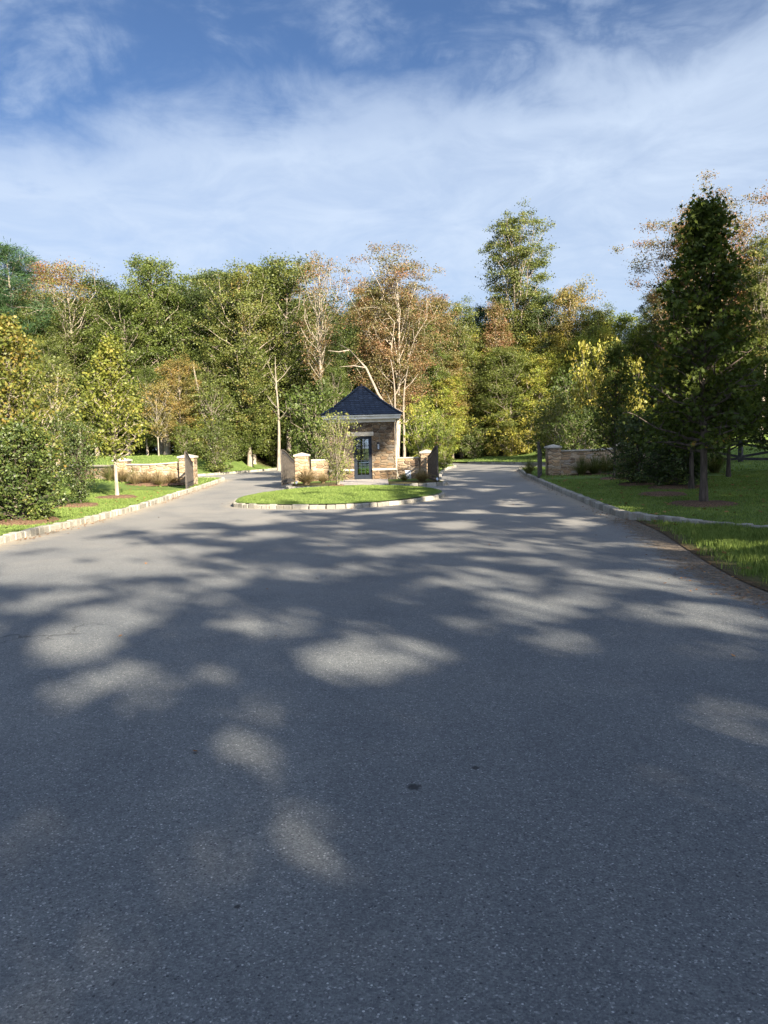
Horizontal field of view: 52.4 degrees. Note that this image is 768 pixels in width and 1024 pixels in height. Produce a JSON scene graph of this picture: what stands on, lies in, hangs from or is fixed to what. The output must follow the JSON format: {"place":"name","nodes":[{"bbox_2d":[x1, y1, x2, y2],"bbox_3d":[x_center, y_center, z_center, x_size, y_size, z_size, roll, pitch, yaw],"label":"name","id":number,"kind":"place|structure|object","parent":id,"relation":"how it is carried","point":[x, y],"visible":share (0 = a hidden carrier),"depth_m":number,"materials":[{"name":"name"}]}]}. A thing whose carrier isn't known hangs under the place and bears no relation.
{"place":"outdoors","nodes":[
{"label":"outdoors","id":0,"kind":"place"},
{"bbox_2d":[0,462,767,1023],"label":"road","id":1,"kind":"structure","parent":0,"point":[472,746],"depth_m":3.90,"materials":[{"name":"grey asphalt"}]},
{"bbox_2d":[0,431,767,590],"bbox_3d":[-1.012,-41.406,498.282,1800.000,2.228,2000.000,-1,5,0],"label":"ground","id":2,"kind":"structure","parent":0,"point":[691,547],"depth_m":24.50,"materials":[{"name":"green plant"}]},
{"bbox_2d":[0,516,59,525],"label":"mulch","id":3,"kind":"object","parent":2,"relation":"on","point":[19,522],"visible":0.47,"depth_m":16.92,"materials":[{"name":"brown soil"}]},
{"bbox_2d":[0,418,80,521],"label":"holly bush","id":4,"kind":"object","parent":3,"relation":"on","point":[15,440],"visible":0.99,"depth_m":17.12,"materials":[{"name":"green plant"}]},
{"bbox_2d":[0,236,66,416],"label":"broadleaf tree","id":5,"kind":"object","parent":2,"relation":"on","point":[18,268],"visible":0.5,"depth_m":56.20,"materials":[{"name":"green plant"}]},
{"bbox_2d":[0,309,69,508],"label":"young tree","id":6,"kind":"object","parent":2,"relation":"on","point":[9,333],"visible":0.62,"depth_m":21.17,"materials":[{"name":"yellow plant"}]},
{"bbox_2d":[1,305,80,417],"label":"broadleaf tree","id":7,"kind":"object","parent":2,"relation":"on","point":[41,328],"visible":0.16,"depth_m":56.70,"materials":[{"name":"green plant"}]},
{"bbox_2d":[27,408,76,487],"bbox_3d":[-11.447,-2.045,26.522,1.827,2.960,1.638,-1,5,8],"label":"holly bush","id":8,"kind":"object","parent":2,"relation":"on","point":[58,426],"visible":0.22,"depth_m":26.47,"materials":[{"name":"green plant"}]},
{"bbox_2d":[14,251,90,395],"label":"autumn tree","id":9,"kind":"object","parent":2,"relation":"on","point":[38,272],"visible":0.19,"depth_m":64.43,"materials":[{"name":"brown plant"}]},
{"bbox_2d":[24,333,82,442],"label":"broadleaf tree","id":10,"kind":"object","parent":2,"relation":"on","point":[46,346],"visible":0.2,"depth_m":52.97,"materials":[{"name":"green plant"}]},
{"bbox_2d":[18,355,94,474],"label":"young tree","id":11,"kind":"object","parent":2,"relation":"on","point":[49,382],"visible":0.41,"depth_m":33.04,"materials":[{"name":"green plant"}]},
{"bbox_2d":[22,313,95,429],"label":"broadleaf tree","id":12,"kind":"object","parent":2,"relation":"on","point":[69,345],"visible":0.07,"depth_m":58.95,"materials":[{"name":"green plant"}]},
{"bbox_2d":[21,258,116,451],"bbox_3d":[-24.429,-11.722,60.000,7.700,15.100,7.673,-5,6,-40],"label":"autumn tree","id":13,"kind":"object","parent":2,"relation":"on","point":[50,281],"visible":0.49,"depth_m":59.38,"materials":[{"name":"brown plant"}]},
{"bbox_2d":[59,503,98,507],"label":"mulch","id":14,"kind":"object","parent":2,"relation":"on","point":[71,505],"visible":0.78,"depth_m":21.93,"materials":[{"name":"brown soil"}]},
{"bbox_2d":[55,417,102,503],"bbox_3d":[-8.640,-1.396,22.202,1.260,2.562,1.405,2,6,33],"label":"holly bush","id":15,"kind":"object","parent":14,"relation":"on","point":[79,445],"visible":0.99,"depth_m":22.06,"materials":[{"name":"green plant"}]},
{"bbox_2d":[64,329,120,455],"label":"broadleaf tree","id":16,"kind":"object","parent":2,"relation":"on","point":[83,383],"visible":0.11,"depth_m":60.83,"materials":[{"name":"green plant"}]},
{"bbox_2d":[57,274,132,453],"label":"broadleaf tree","id":17,"kind":"object","parent":2,"relation":"on","point":[105,284],"visible":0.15,"depth_m":63.56,"materials":[{"name":"green plant"}]},
{"bbox_2d":[0,486,193,534],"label":"lawn grass","id":18,"kind":"structure","parent":2,"relation":"on","point":[114,502],"depth_m":23.12,"materials":[{"name":"green plant"}]},
{"bbox_2d":[69,332,159,494],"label":"young tree","id":19,"kind":"object","parent":2,"relation":"on","point":[109,351],"visible":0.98,"depth_m":25.46,"materials":[{"name":"green plant"}]},
{"bbox_2d":[74,275,167,455],"bbox_3d":[-19.458,-10.963,59.503,7.389,13.422,8.055,0,5,16],"label":"broadleaf tree","id":20,"kind":"object","parent":2,"relation":"on","point":[122,312],"visible":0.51,"depth_m":58.11,"materials":[{"name":"green plant"}]},
{"bbox_2d":[0,468,276,543],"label":"kerb","id":21,"kind":"structure","parent":2,"relation":"on","point":[14,536],"depth_m":19.16,"materials":[{"name":"stone"}]},
{"bbox_2d":[122,364,164,454],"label":"broadleaf tree","id":22,"kind":"object","parent":2,"relation":"on","point":[146,372],"visible":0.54,"depth_m":56.20,"materials":[{"name":"green plant"}]},
{"bbox_2d":[125,462,179,482],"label":"stone wall","id":23,"kind":"structure","parent":2,"relation":"on","point":[164,468],"depth_m":34.50,"materials":[{"name":"stone"}]},
{"bbox_2d":[109,252,200,453],"bbox_3d":[-17.790,-12.297,61.097,7.386,15.661,7.428,-3,5,-23],"label":"broadleaf tree","id":24,"kind":"object","parent":2,"relation":"on","point":[148,268],"visible":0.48,"depth_m":59.97,"materials":[{"name":"green plant"}]},
{"bbox_2d":[134,379,178,455],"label":"young tree","id":25,"kind":"object","parent":2,"relation":"on","point":[155,409],"visible":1,"depth_m":52.93,"materials":[{"name":"brown plant"}]},
{"bbox_2d":[142,351,204,451],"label":"autumn tree","id":26,"kind":"object","parent":2,"relation":"on","point":[181,373],"visible":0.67,"depth_m":55.08,"materials":[{"name":"brown plant"}]},
{"bbox_2d":[131,271,226,449],"bbox_3d":[-16.182,-11.922,63.133,8.356,14.350,8.143,2,6,34],"label":"broadleaf tree","id":27,"kind":"object","parent":2,"relation":"on","point":[192,302],"visible":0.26,"depth_m":61.49,"materials":[{"name":"green plant"}]},
{"bbox_2d":[167,422,202,454],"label":"bush","id":28,"kind":"object","parent":2,"relation":"on","point":[188,449],"visible":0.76,"depth_m":54.39,"materials":[{"name":"green plant"}]},
{"bbox_2d":[177,454,197,484],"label":"stone pillar","id":29,"kind":"structure","parent":2,"relation":"on","point":[193,458],"depth_m":34.24,"materials":[{"name":"stone"}]},
{"bbox_2d":[186,351,231,434],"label":"broadleaf tree","id":30,"kind":"object","parent":2,"relation":"on","point":[204,375],"visible":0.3,"depth_m":58.76,"materials":[{"name":"green plant"}]},
{"bbox_2d":[187,373,240,445],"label":"young tree","id":31,"kind":"object","parent":2,"relation":"on","point":[209,387],"visible":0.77,"depth_m":54.69,"materials":[{"name":"green plant"}]},
{"bbox_2d":[188,418,246,472],"bbox_3d":[-10.824,-4.415,51.748,3.721,3.753,3.618,-1,5,0],"label":"bush","id":32,"kind":"object","parent":2,"relation":"on","point":[213,465],"visible":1,"depth_m":51.41,"materials":[{"name":"green plant"}]},
{"bbox_2d":[177,305,260,452],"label":"broadleaf tree","id":33,"kind":"object","parent":2,"relation":"on","point":[209,325],"visible":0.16,"depth_m":60.42,"materials":[{"name":"green plant"}]},
{"bbox_2d":[189,267,258,367],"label":"broadleaf tree","id":34,"kind":"object","parent":2,"relation":"on","point":[210,276],"visible":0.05,"depth_m":63.32,"materials":[{"name":"green plant"}]},
{"bbox_2d":[190,257,290,466],"bbox_3d":[-10.650,-11.115,59.110,8.100,15.452,9.174,0,5,16],"label":"broadleaf tree","id":35,"kind":"object","parent":2,"relation":"on","point":[243,291],"visible":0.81,"depth_m":58.26,"materials":[{"name":"green plant"}]},
{"bbox_2d":[215,361,274,455],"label":"broadleaf tree","id":36,"kind":"object","parent":2,"relation":"on","point":[258,448],"visible":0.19,"depth_m":60.05,"materials":[{"name":"green plant"}]},
{"bbox_2d":[218,339,280,452],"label":"broadleaf tree","id":37,"kind":"object","parent":2,"relation":"on","point":[256,443],"visible":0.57,"depth_m":58.71,"materials":[{"name":"green plant"}]},
{"bbox_2d":[231,255,309,462],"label":"broadleaf tree","id":38,"kind":"object","parent":2,"relation":"on","point":[289,297],"visible":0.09,"depth_m":63.92,"materials":[{"name":"green plant"}]},
{"bbox_2d":[259,415,309,466],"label":"bush","id":39,"kind":"object","parent":2,"relation":"on","point":[271,451],"visible":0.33,"depth_m":63.25,"materials":[{"name":"green plant"}]},
{"bbox_2d":[224,247,347,455],"bbox_3d":[-7.557,-12.123,62.610,11.232,17.113,9.916,-3,5,-21],"label":"broadleaf tree","id":40,"kind":"object","parent":2,"relation":"on","point":[287,273],"visible":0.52,"depth_m":61.45,"materials":[{"name":"green plant"}]},
{"bbox_2d":[280,449,294,486],"bbox_3d":[-4.042,-1.903,33.203,0.077,1.545,3.315,-1,5,3],"label":"gate leaf","id":41,"kind":"object","parent":2,"relation":"on","point":[287,465],"visible":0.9,"depth_m":32.62,"materials":[{"name":"metal"}]},
{"bbox_2d":[262,353,325,449],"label":"broadleaf tree","id":42,"kind":"object","parent":2,"relation":"on","point":[305,377],"visible":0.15,"depth_m":63.41,"materials":[{"name":"green plant"}]},
{"bbox_2d":[273,379,348,462],"bbox_3d":[-3.922,-4.885,44.950,4.610,5.519,4.990,-1,5,4],"label":"leafy shrub","id":43,"kind":"object","parent":2,"relation":"on","point":[317,409],"visible":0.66,"depth_m":44.27,"materials":[{"name":"green plant"}]},
{"bbox_2d":[282,250,358,453],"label":"autumn tree","id":44,"kind":"object","parent":2,"relation":"on","point":[320,329],"visible":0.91,"depth_m":55.99,"materials":[{"name":"brown plant"}]},
{"bbox_2d":[291,312,359,452],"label":"broadleaf tree","id":45,"kind":"object","parent":2,"relation":"on","point":[341,355],"visible":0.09,"depth_m":68.66,"materials":[{"name":"green plant"}]},
{"bbox_2d":[302,406,362,484],"bbox_3d":[-1.752,-2.330,27.909,1.848,2.948,1.809,2,6,38],"label":"multi stem shrub","id":46,"kind":"object","parent":2,"relation":"on","point":[336,464],"visible":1,"depth_m":27.81,"materials":[{"name":"green plant"}]},
{"bbox_2d":[315,360,352,439],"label":"broadleaf tree","id":47,"kind":"object","parent":2,"relation":"on","point":[335,378],"visible":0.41,"depth_m":53.20,"materials":[{"name":"green plant"}]},
{"bbox_2d":[232,491,444,508],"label":"kerb","id":48,"kind":"structure","parent":2,"relation":"on","point":[342,506],"depth_m":20.93,"materials":[{"name":"stone"}]},
{"bbox_2d":[239,484,438,503],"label":"lawn grass","id":49,"kind":"structure","parent":2,"relation":"on","point":[323,489],"depth_m":23.51,"materials":[{"name":"green plant"}]},
{"bbox_2d":[325,331,370,441],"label":"broadleaf tree","id":50,"kind":"object","parent":2,"relation":"on","point":[350,360],"visible":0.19,"depth_m":70.09,"materials":[{"name":"green plant"}]},
{"bbox_2d":[320,384,402,480],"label":"guardhouse","id":51,"kind":"structure","parent":2,"relation":"on","point":[376,415],"depth_m":35.17,"materials":[{"name":"stone"}]},
{"bbox_2d":[353,436,372,478],"bbox_3d":[-0.950,-2.432,35.276,0.820,1.980,0.135,-1,5,0],"label":"door","id":52,"kind":"structure","parent":51,"relation":"in","point":[356,476],"depth_m":35.27,"materials":[{"name":"blue paint"}]},
{"bbox_2d":[316,241,462,456],"bbox_3d":[0.748,-11.017,54.975,10.602,15.823,10.427,-1,5,4],"label":"autumn tree","id":53,"kind":"object","parent":2,"relation":"on","point":[403,362],"visible":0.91,"depth_m":53.77,"materials":[{"name":"brown plant"}]},
{"bbox_2d":[395,457,419,478],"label":"stone wall","id":54,"kind":"structure","parent":2,"relation":"on","point":[412,464],"depth_m":35.46,"materials":[{"name":"stone"}]},
{"bbox_2d":[400,394,439,456],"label":"leafy shrub","id":55,"kind":"object","parent":2,"relation":"on","point":[416,426],"visible":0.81,"depth_m":42.57,"materials":[{"name":"green plant"}]},
{"bbox_2d":[405,316,457,443],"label":"broadleaf tree","id":56,"kind":"object","parent":2,"relation":"on","point":[444,374],"visible":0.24,"depth_m":68.85,"materials":[{"name":"green plant"}]},
{"bbox_2d":[427,445,438,481],"bbox_3d":[2.077,-2.057,33.254,0.078,1.545,3.416,-2,5,-4],"label":"gate leaf","id":57,"kind":"object","parent":2,"relation":"on","point":[432,459],"visible":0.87,"depth_m":32.74,"materials":[{"name":"metal"}]},
{"bbox_2d":[425,409,461,469],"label":"leafy shrub","id":58,"kind":"object","parent":2,"relation":"on","point":[442,459],"visible":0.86,"depth_m":46.13,"materials":[{"name":"green plant"}]},
{"bbox_2d":[420,293,470,443],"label":"autumn tree","id":59,"kind":"object","parent":2,"relation":"on","point":[441,325],"visible":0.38,"depth_m":69.72,"materials":[{"name":"green plant"}]},
{"bbox_2d":[422,373,473,455],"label":"broadleaf tree","id":60,"kind":"object","parent":2,"relation":"on","point":[460,427],"visible":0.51,"depth_m":69.43,"materials":[{"name":"green plant"}]},
{"bbox_2d":[436,351,485,457],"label":"autumn tree","id":61,"kind":"object","parent":2,"relation":"on","point":[466,384],"visible":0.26,"depth_m":70.82,"materials":[{"name":"green plant"}]},
{"bbox_2d":[441,295,486,457],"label":"broadleaf tree","id":62,"kind":"object","parent":2,"relation":"on","point":[464,333],"visible":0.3,"depth_m":71.47,"materials":[{"name":"green plant"}]},
{"bbox_2d":[456,423,490,458],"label":"bush","id":63,"kind":"object","parent":2,"relation":"on","point":[467,449],"visible":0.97,"depth_m":70.52,"materials":[{"name":"green plant"}]},
{"bbox_2d":[453,353,506,455],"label":"broadleaf tree","id":64,"kind":"object","parent":2,"relation":"on","point":[478,382],"visible":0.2,"depth_m":71.23,"materials":[{"name":"green plant"}]},
{"bbox_2d":[465,404,512,455],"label":"bush","id":65,"kind":"object","parent":2,"relation":"on","point":[492,450],"visible":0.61,"depth_m":70.90,"materials":[{"name":"green plant"}]},
{"bbox_2d":[472,298,519,455],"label":"autumn tree","id":66,"kind":"object","parent":2,"relation":"on","point":[494,313],"visible":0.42,"depth_m":71.82,"materials":[{"name":"brown plant"}]},
{"bbox_2d":[475,346,533,448],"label":"broadleaf tree","id":67,"kind":"object","parent":2,"relation":"on","point":[502,378],"visible":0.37,"depth_m":70.38,"materials":[{"name":"green plant"}]},
{"bbox_2d":[473,343,543,455],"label":"broadleaf tree","id":68,"kind":"object","parent":2,"relation":"on","point":[509,367],"visible":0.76,"depth_m":69.46,"materials":[{"name":"green plant"}]},
{"bbox_2d":[493,424,524,456],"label":"bush","id":69,"kind":"object","parent":2,"relation":"on","point":[509,449],"visible":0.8,"depth_m":69.94,"materials":[{"name":"green plant"}]},
{"bbox_2d":[474,196,559,410],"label":"broadleaf tree","id":70,"kind":"object","parent":2,"relation":"on","point":[507,231],"visible":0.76,"depth_m":73.35,"materials":[{"name":"green plant"}]},
{"bbox_2d":[501,406,540,453],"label":"bush","id":71,"kind":"object","parent":2,"relation":"on","point":[524,449],"visible":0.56,"depth_m":69.42,"materials":[{"name":"green plant"}]},
{"bbox_2d":[508,348,566,431],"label":"broadleaf tree","id":72,"kind":"object","parent":2,"relation":"on","point":[539,377],"visible":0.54,"depth_m":69.44,"materials":[{"name":"yellow plant"}]},
{"bbox_2d":[507,292,574,398],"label":"broadleaf tree","id":73,"kind":"object","parent":2,"relation":"on","point":[545,298],"visible":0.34,"depth_m":73.03,"materials":[{"name":"green plant"}]},
{"bbox_2d":[519,401,567,454],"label":"bush","id":74,"kind":"object","parent":2,"relation":"on","point":[535,439],"visible":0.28,"depth_m":63.59,"materials":[{"name":"green plant"}]},
{"bbox_2d":[526,330,575,400],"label":"broadleaf tree","id":75,"kind":"object","parent":2,"relation":"on","point":[556,344],"visible":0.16,"depth_m":72.26,"materials":[{"name":"green plant"}]},
{"bbox_2d":[544,444,561,475],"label":"stone pillar","id":76,"kind":"structure","parent":2,"relation":"on","point":[553,458],"depth_m":35.07,"materials":[{"name":"stone"}]},
{"bbox_2d":[522,388,584,457],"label":"broadleaf tree","id":77,"kind":"object","parent":2,"relation":"on","point":[550,410],"visible":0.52,"depth_m":55.27,"materials":[{"name":"green plant"}]},
{"bbox_2d":[541,362,594,449],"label":"broadleaf tree","id":78,"kind":"object","parent":2,"relation":"on","point":[564,379],"visible":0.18,"depth_m":59.36,"materials":[{"name":"green plant"}]},
{"bbox_2d":[538,274,605,384],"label":"autumn tree","id":79,"kind":"object","parent":2,"relation":"on","point":[568,326],"visible":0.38,"depth_m":72.80,"materials":[{"name":"brown plant"}]},
{"bbox_2d":[519,466,629,518],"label":"kerb","id":80,"kind":"structure","parent":2,"relation":"on","point":[610,509],"depth_m":20.36,"materials":[{"name":"stone"}]},
{"bbox_2d":[544,406,606,449],"bbox_3d":[11.763,-4.444,45.841,4.149,3.671,3.834,-4,6,-29],"label":"bush","id":81,"kind":"object","parent":2,"relation":"on","point":[573,438],"visible":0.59,"depth_m":45.38,"materials":[{"name":"green plant"}]},
{"bbox_2d":[555,331,604,405],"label":"broadleaf tree","id":82,"kind":"object","parent":2,"relation":"on","point":[591,340],"visible":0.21,"depth_m":69.02,"materials":[{"name":"green plant"}]},
{"bbox_2d":[561,448,616,474],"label":"stone wall","id":83,"kind":"structure","parent":2,"relation":"on","point":[568,457],"depth_m":35.35,"materials":[{"name":"stone"}]},
{"bbox_2d":[567,302,626,366],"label":"broadleaf tree","id":84,"kind":"object","parent":2,"relation":"on","point":[593,315],"visible":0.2,"depth_m":71.55,"materials":[{"name":"green plant"}]},
{"bbox_2d":[565,336,631,448],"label":"broadleaf tree","id":85,"kind":"object","parent":2,"relation":"on","point":[584,373],"visible":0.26,"depth_m":51.42,"materials":[{"name":"yellow plant"}]},
{"bbox_2d":[575,321,631,392],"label":"broadleaf tree","id":86,"kind":"object","parent":2,"relation":"on","point":[601,331],"visible":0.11,"depth_m":69.95,"materials":[{"name":"green plant"}]},
{"bbox_2d":[574,338,643,476],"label":"shade tree","id":87,"kind":"object","parent":2,"relation":"on","point":[612,371],"visible":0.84,"depth_m":29.82,"materials":[{"name":"green plant"}]},
{"bbox_2d":[581,307,654,409],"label":"broadleaf tree","id":88,"kind":"object","parent":2,"relation":"on","point":[625,322],"visible":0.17,"depth_m":71.17,"materials":[{"name":"green plant"}]},
{"bbox_2d":[584,357,654,446],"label":"broadleaf tree","id":89,"kind":"object","parent":2,"relation":"on","point":[634,369],"visible":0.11,"depth_m":49.17,"materials":[{"name":"yellow plant"}]},
{"bbox_2d":[601,408,662,484],"bbox_3d":[8.441,-2.166,25.921,2.086,2.626,2.298,3,7,44],"label":"holly bush","id":90,"kind":"object","parent":2,"relation":"on","point":[632,458],"visible":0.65,"depth_m":25.68,"materials":[{"name":"green plant"}]},
{"bbox_2d":[631,284,674,404],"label":"broadleaf tree","id":91,"kind":"object","parent":2,"relation":"on","point":[645,317],"visible":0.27,"depth_m":67.68,"materials":[{"name":"green plant"}]},
{"bbox_2d":[545,470,767,524],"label":"lawn grass","id":92,"kind":"structure","parent":2,"relation":"on","point":[617,488],"depth_m":20.66,"materials":[{"name":"green plant"}]},
{"bbox_2d":[633,401,709,485],"bbox_3d":[8.786,-2.196,23.817,2.301,3.011,2.439,0,5,19],"label":"holly bush","id":93,"kind":"object","parent":2,"relation":"on","point":[670,466],"visible":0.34,"depth_m":23.70,"materials":[{"name":"green plant"}]},
{"bbox_2d":[609,169,767,363],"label":"autumn tree","id":94,"kind":"object","parent":2,"relation":"on","point":[672,255],"visible":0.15,"depth_m":58.37,"materials":[{"name":"brown plant"}]},
{"bbox_2d":[610,186,767,500],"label":"shade tree","id":95,"kind":"object","parent":2,"relation":"on","point":[702,236],"visible":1,"depth_m":17.03,"materials":[{"name":"green plant"}]},
{"bbox_2d":[636,284,760,488],"bbox_3d":[9.262,-3.664,23.091,3.447,6.042,3.636,0,5,21],"label":"shade tree","id":96,"kind":"object","parent":2,"relation":"on","point":[691,483],"visible":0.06,"depth_m":23.05,"materials":[{"name":"green plant"}]},
{"bbox_2d":[629,512,767,528],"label":"kerb","id":97,"kind":"structure","parent":2,"relation":"on","point":[634,515],"depth_m":14.52,"materials":[{"name":"stone"}]},
{"bbox_2d":[637,516,767,582],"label":"verge grass","id":98,"kind":"structure","parent":2,"relation":"on","point":[749,544],"depth_m":11.36,"materials":[{"name":"green plant"}]},
{"bbox_2d":[667,500,738,507],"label":"mulch","id":99,"kind":"object","parent":2,"relation":"on","point":[698,503],"visible":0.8,"depth_m":17.27,"materials":[{"name":"brown soil"}]},
{"bbox_2d":[707,439,767,461],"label":"rail fence","id":100,"kind":"object","parent":2,"relation":"on","point":[740,457],"visible":0.19,"depth_m":37.95,"materials":[{"name":"black wood"}]},
{"bbox_2d":[713,326,767,476],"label":"shade tree","id":101,"kind":"object","parent":2,"relation":"on","point":[728,468],"visible":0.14,"depth_m":28.95,"materials":[{"name":"green plant"}]},
{"bbox_2d":[734,227,767,436],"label":"broadleaf tree","id":102,"kind":"object","parent":2,"relation":"on","point":[762,288],"visible":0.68,"depth_m":56.41,"materials":[{"name":"green plant"}]},
{"bbox_2d":[743,349,767,451],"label":"shade tree","id":103,"kind":"object","parent":2,"relation":"on","point":[762,439],"visible":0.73,"depth_m":25.02,"materials":[{"name":"green plant"}]},
{"bbox_2d":[0,0,767,462],"label":"sky","id":104,"kind":"structure","parent":0,"point":[203,134],"materials":[{"name":"blue"}]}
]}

